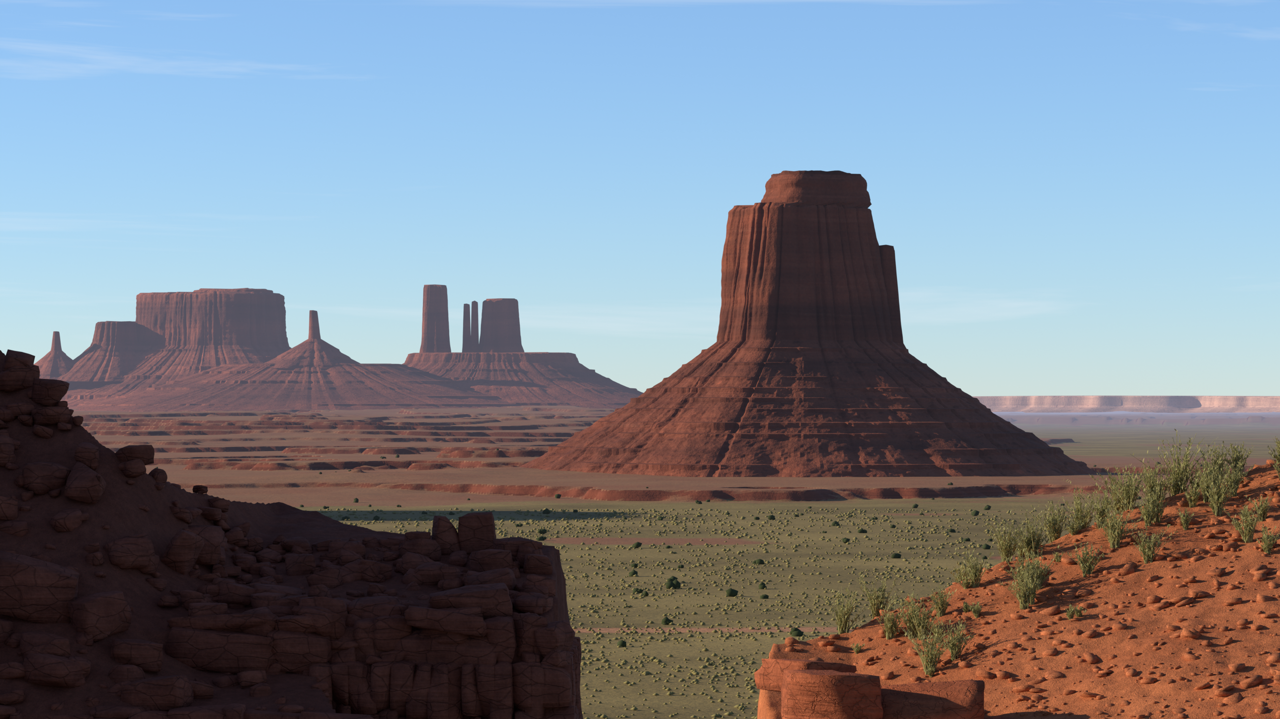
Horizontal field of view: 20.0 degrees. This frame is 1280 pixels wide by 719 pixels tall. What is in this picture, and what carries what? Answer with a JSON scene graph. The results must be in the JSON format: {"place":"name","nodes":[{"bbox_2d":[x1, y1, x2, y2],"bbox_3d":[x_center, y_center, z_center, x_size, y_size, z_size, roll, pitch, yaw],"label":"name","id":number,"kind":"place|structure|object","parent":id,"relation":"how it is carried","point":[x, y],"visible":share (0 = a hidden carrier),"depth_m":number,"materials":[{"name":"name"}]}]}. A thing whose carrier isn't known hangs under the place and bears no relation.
{"place":"outdoors","nodes":[
{"label":"outdoors","id":0,"kind":"place"},
{"bbox_2d":[0,349,583,718],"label":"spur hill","id":1,"kind":"structure","parent":0,"point":[117,511],"depth_m":113.82,"materials":[{"name":"brown stone"}]},
{"bbox_2d":[0,349,581,718],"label":"boulders","id":2,"kind":"object","parent":1,"relation":"on","point":[452,657],"visible":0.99,"depth_m":109.71,"materials":[{"name":"brown stone"}]},
{"bbox_2d":[0,0,1279,396],"label":"sky","id":3,"kind":"structure","parent":0,"point":[1070,197],"materials":[{"name":"blue"}]},
{"bbox_2d":[69,405,1279,718],"bbox_3d":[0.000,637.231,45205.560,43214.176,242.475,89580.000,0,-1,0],"label":"valley terrain","id":4,"kind":"structure","parent":0,"point":[446,460],"depth_m":2914.35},
{"bbox_2d":[60,287,291,406],"bbox_3d":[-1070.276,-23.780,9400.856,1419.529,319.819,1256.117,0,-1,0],"label":"mesa","id":5,"kind":"structure","parent":4,"relation":"on","point":[181,334],"depth_m":9237.51,"materials":[{"name":"brown stone"}]},
{"bbox_2d":[33,330,74,379],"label":"rock spire","id":6,"kind":"structure","parent":5,"relation":"on","point":[55,361],"depth_m":9251.87,"materials":[{"name":"brown stone"}]},
{"bbox_2d":[57,320,138,381],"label":"butte","id":7,"kind":"object","parent":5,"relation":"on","point":[110,353],"visible":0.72,"depth_m":9266.89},
{"bbox_2d":[68,362,521,411],"bbox_3d":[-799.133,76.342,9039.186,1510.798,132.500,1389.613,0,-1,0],"label":"talus slope","id":8,"kind":"structure","parent":4,"relation":"on","point":[240,386],"depth_m":8727.24,"materials":[{"name":"brown stone"}]},
{"bbox_2d":[263,310,360,368],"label":"rock spire","id":9,"kind":"structure","parent":8,"relation":"on","point":[314,349],"depth_m":8935.32,"materials":[{"name":"brown stone"}]},
{"bbox_2d":[401,351,643,408],"bbox_3d":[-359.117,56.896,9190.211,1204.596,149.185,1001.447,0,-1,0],"label":"talus slope","id":10,"kind":"structure","parent":4,"relation":"on","point":[542,378],"depth_m":9030.17,"materials":[{"name":"brown stone"}]},
{"bbox_2d":[419,284,451,352],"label":"rock tower","id":11,"kind":"structure","parent":10,"relation":"on","point":[435,333],"depth_m":9171.86,"materials":[{"name":"brown stone"}]},
{"bbox_2d":[462,303,470,352],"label":"rock spire","id":12,"kind":"structure","parent":10,"relation":"on","point":[466,347],"depth_m":9206.28,"materials":[{"name":"brown stone"}]},
{"bbox_2d":[470,300,479,352],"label":"rock spire","id":13,"kind":"structure","parent":10,"relation":"on","point":[474,343],"depth_m":9193.30,"materials":[{"name":"brown stone"}]},
{"bbox_2d":[479,298,524,352],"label":"rock tower","id":14,"kind":"structure","parent":10,"relation":"on","point":[500,329],"depth_m":9180.38,"materials":[{"name":"brown stone"}]},
{"bbox_2d":[155,448,1228,646],"bbox_3d":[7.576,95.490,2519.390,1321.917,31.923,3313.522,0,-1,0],"label":"juniper bushes","id":15,"kind":"object","parent":4,"relation":"on","point":[673,581],"visible":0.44,"depth_m":1977.76,"materials":[{"name":"green plant"}]},
{"bbox_2d":[304,506,1115,718],"bbox_3d":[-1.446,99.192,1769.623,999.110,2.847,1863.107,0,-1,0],"label":"scrub bushes","id":16,"kind":"object","parent":4,"relation":"on","point":[741,706],"visible":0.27,"depth_m":1702.00,"materials":[{"name":"green plant"}]},
{"bbox_2d":[519,169,1097,477],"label":"butte","id":17,"kind":"object","parent":4,"relation":"on","point":[804,364],"visible":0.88,"depth_m":3540.46,"materials":[{"name":"brown stone"}]},
{"bbox_2d":[879,244,908,352],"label":"rock pillar","id":18,"kind":"structure","parent":17,"relation":"attached to","point":[888,258],"depth_m":3631.29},
{"bbox_2d":[757,463,1279,718],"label":"sandy hillside","id":19,"kind":"structure","parent":4,"relation":"on","point":[1207,611],"depth_m":22.60,"materials":[{"name":"orange sand"}]},
{"bbox_2d":[754,658,1024,718],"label":"rock ledge","id":20,"kind":"object","parent":19,"relation":"on","point":[808,688],"visible":1,"depth_m":21.09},
{"bbox_2d":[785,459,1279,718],"bbox_3d":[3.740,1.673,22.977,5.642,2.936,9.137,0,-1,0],"label":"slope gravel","id":21,"kind":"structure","parent":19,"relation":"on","point":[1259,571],"depth_m":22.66,"materials":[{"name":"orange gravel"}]},
{"bbox_2d":[815,428,1279,677],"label":"desert shrubs","id":22,"kind":"object","parent":19,"relation":"on","point":[1031,579],"visible":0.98,"depth_m":24.03,"materials":[{"name":"green plant"}]},
{"bbox_2d":[971,395,1279,412],"bbox_3d":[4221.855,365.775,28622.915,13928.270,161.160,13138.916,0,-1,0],"label":"cliff rock","id":23,"kind":"object","parent":4,"relation":"on","point":[1179,404],"visible":0.23,"depth_m":25567.69,"materials":[{"name":"stone"}]}
]}

